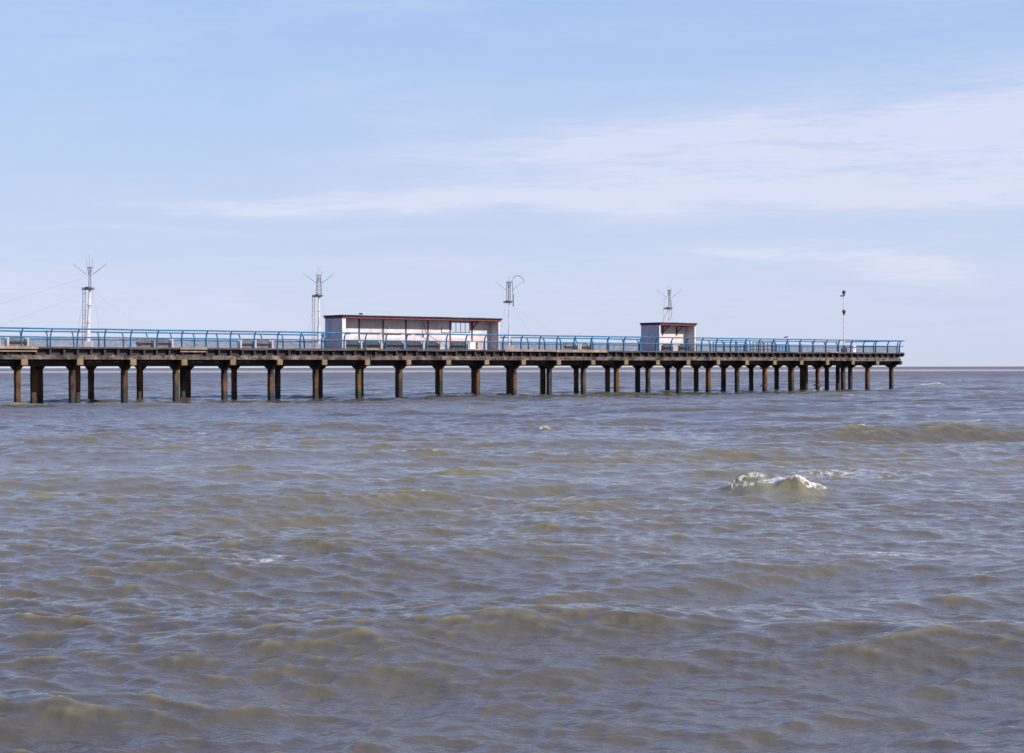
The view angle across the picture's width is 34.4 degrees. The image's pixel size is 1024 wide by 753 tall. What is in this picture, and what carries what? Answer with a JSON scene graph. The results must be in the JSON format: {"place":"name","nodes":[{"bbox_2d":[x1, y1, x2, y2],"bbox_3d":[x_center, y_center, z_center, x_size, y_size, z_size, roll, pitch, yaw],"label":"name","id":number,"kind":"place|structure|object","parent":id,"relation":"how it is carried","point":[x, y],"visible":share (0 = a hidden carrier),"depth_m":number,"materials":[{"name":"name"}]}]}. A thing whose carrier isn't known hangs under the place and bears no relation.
{"place":"outdoors","nodes":[
{"label":"outdoors","id":0,"kind":"place"},
{"bbox_2d":[0,366,1023,752],"bbox_3d":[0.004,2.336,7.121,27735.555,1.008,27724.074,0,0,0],"label":"sea","id":1,"kind":"structure","parent":0,"point":[420,566],"depth_m":19.89,"materials":[{"name":"liquid"}]},
{"bbox_2d":[0,346,904,402],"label":"pier","id":2,"kind":"structure","parent":1,"relation":"in","point":[184,360],"depth_m":128.78,"materials":[{"name":"concrete"}]},
{"bbox_2d":[4,337,28,345],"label":"bench","id":3,"kind":"object","parent":2,"relation":"on","point":[12,341],"visible":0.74,"depth_m":110.40,"materials":[{"name":"white paint"}]},
{"bbox_2d":[14,255,143,346],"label":"radio mast","id":4,"kind":"object","parent":2,"relation":"on","point":[88,342],"visible":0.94,"depth_m":114.02,"materials":[{"name":"white metal"}]},
{"bbox_2d":[136,339,155,346],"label":"bench","id":5,"kind":"object","parent":2,"relation":"on","point":[146,342],"visible":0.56,"depth_m":116.55,"materials":[{"name":"white paint"}]},
{"bbox_2d":[152,339,173,346],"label":"bench","id":6,"kind":"object","parent":2,"relation":"on","point":[169,343],"visible":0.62,"depth_m":117.56,"materials":[{"name":"white paint"}]},
{"bbox_2d":[237,340,256,347],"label":"bench","id":7,"kind":"object","parent":2,"relation":"on","point":[242,343],"visible":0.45,"depth_m":121.80,"materials":[{"name":"white paint"}]},
{"bbox_2d":[257,340,272,347],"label":"bench","id":8,"kind":"object","parent":2,"relation":"on","point":[268,344],"visible":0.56,"depth_m":122.92,"materials":[{"name":"white paint"}]},
{"bbox_2d":[303,267,331,347],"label":"radio mast","id":9,"kind":"object","parent":2,"relation":"on","point":[318,344],"visible":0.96,"depth_m":126.33,"materials":[{"name":"grey metal"}]},
{"bbox_2d":[346,341,361,348],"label":"bench","id":10,"kind":"object","parent":2,"relation":"on","point":[351,345],"visible":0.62,"depth_m":128.13,"materials":[{"name":"white paint"}]},
{"bbox_2d":[366,341,381,348],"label":"bench","id":11,"kind":"object","parent":2,"relation":"on","point":[372,344],"visible":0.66,"depth_m":129.39,"materials":[{"name":"white paint"}]},
{"bbox_2d":[387,341,404,348],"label":"bench","id":12,"kind":"object","parent":2,"relation":"on","point":[395,345],"visible":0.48,"depth_m":130.77,"materials":[{"name":"white paint"}]},
{"bbox_2d":[323,315,501,349],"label":"shelter","id":13,"kind":"object","parent":2,"relation":"on","point":[378,324],"visible":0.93,"depth_m":131.57,"materials":[{"name":"paint"}]},
{"bbox_2d":[452,322,469,332],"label":"window frame","id":14,"kind":"structure","parent":13,"relation":"in","point":[452,322],"depth_m":135.42,"materials":[{"name":"metal"}]},
{"bbox_2d":[407,342,424,348],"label":"bench","id":15,"kind":"object","parent":2,"relation":"on","point":[415,345],"visible":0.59,"depth_m":132.11,"materials":[{"name":"white paint"}]},
{"bbox_2d":[0,330,838,351],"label":"pier railing","id":16,"kind":"object","parent":2,"relation":"on","point":[282,341],"visible":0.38,"depth_m":128.64,"materials":[{"name":"blue metal"}]},
{"bbox_2d":[428,342,440,348],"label":"bench","id":17,"kind":"object","parent":2,"relation":"on","point":[434,345],"visible":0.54,"depth_m":133.28,"materials":[{"name":"white paint"}]},
{"bbox_2d":[0,327,904,351],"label":"pier railing","id":18,"kind":"object","parent":2,"relation":"on","point":[465,341],"visible":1,"depth_m":128.53,"materials":[{"name":"blue metal"}]},
{"bbox_2d":[469,342,474,348],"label":"notice board","id":19,"kind":"object","parent":18,"relation":"attached to","point":[471,345],"visible":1,"depth_m":131.22,"materials":[{"name":"metal"}]},
{"bbox_2d":[451,342,468,348],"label":"bench","id":20,"kind":"object","parent":2,"relation":"on","point":[461,346],"visible":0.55,"depth_m":134.95,"materials":[{"name":"white paint"}]},
{"bbox_2d":[495,275,563,348],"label":"radio mast","id":21,"kind":"object","parent":2,"relation":"on","point":[509,346],"visible":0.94,"depth_m":138.66,"materials":[{"name":"white metal"}]},
{"bbox_2d":[563,343,578,349],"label":"bench","id":22,"kind":"object","parent":2,"relation":"on","point":[571,345],"visible":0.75,"depth_m":142.79,"materials":[{"name":"white paint"}]},
{"bbox_2d":[579,343,589,349],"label":"bench","id":23,"kind":"object","parent":2,"relation":"on","point":[584,346],"visible":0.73,"depth_m":143.79,"materials":[{"name":"white paint"}]},
{"bbox_2d":[640,322,696,350],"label":"shelter","id":24,"kind":"object","parent":2,"relation":"on","point":[661,329],"visible":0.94,"depth_m":150.42,"materials":[{"name":"white paint"}]},
{"bbox_2d":[657,288,679,340],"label":"radio mast","id":25,"kind":"object","parent":2,"relation":"on","point":[667,308],"visible":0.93,"depth_m":151.06,"materials":[{"name":"grey metal"}]},
{"bbox_2d":[663,344,673,350],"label":"bench","id":26,"kind":"object","parent":2,"relation":"on","point":[666,347],"visible":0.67,"depth_m":150.59,"materials":[{"name":"white paint"}]},
{"bbox_2d":[680,344,689,350],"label":"bench","id":27,"kind":"object","parent":2,"relation":"on","point":[682,346],"visible":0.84,"depth_m":151.86,"materials":[{"name":"white paint"}]},
{"bbox_2d":[713,342,746,350],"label":"barrier","id":28,"kind":"object","parent":2,"relation":"on","point":[724,346],"visible":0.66,"depth_m":158.58,"materials":[{"name":"metal"}]},
{"bbox_2d":[736,345,750,350],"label":"barrier","id":29,"kind":"object","parent":2,"relation":"on","point":[743,348],"visible":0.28,"depth_m":162.53,"materials":[{"name":"blue metal"}]},
{"bbox_2d":[753,342,774,351],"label":"barrier","id":30,"kind":"object","parent":2,"relation":"on","point":[764,349],"visible":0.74,"depth_m":162.06,"materials":[{"name":"metal"}]},
{"bbox_2d":[776,344,788,351],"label":"barrier","id":31,"kind":"object","parent":2,"relation":"on","point":[782,347],"visible":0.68,"depth_m":166.16,"materials":[{"name":"metal"}]},
{"bbox_2d":[840,290,846,351],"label":"lamp post","id":32,"kind":"object","parent":2,"relation":"on","point":[843,349],"visible":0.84,"depth_m":167.31,"materials":[{"name":"metal"}]},
{"bbox_2d":[842,341,899,351],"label":"pier railing","id":33,"kind":"object","parent":2,"relation":"on","point":[873,344],"visible":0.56,"depth_m":169.96,"materials":[{"name":"blue metal"}]},
{"bbox_2d":[0,0,1023,367],"label":"sky","id":34,"kind":"structure","parent":0,"point":[760,163],"materials":[{"name":"blue"}]}
]}

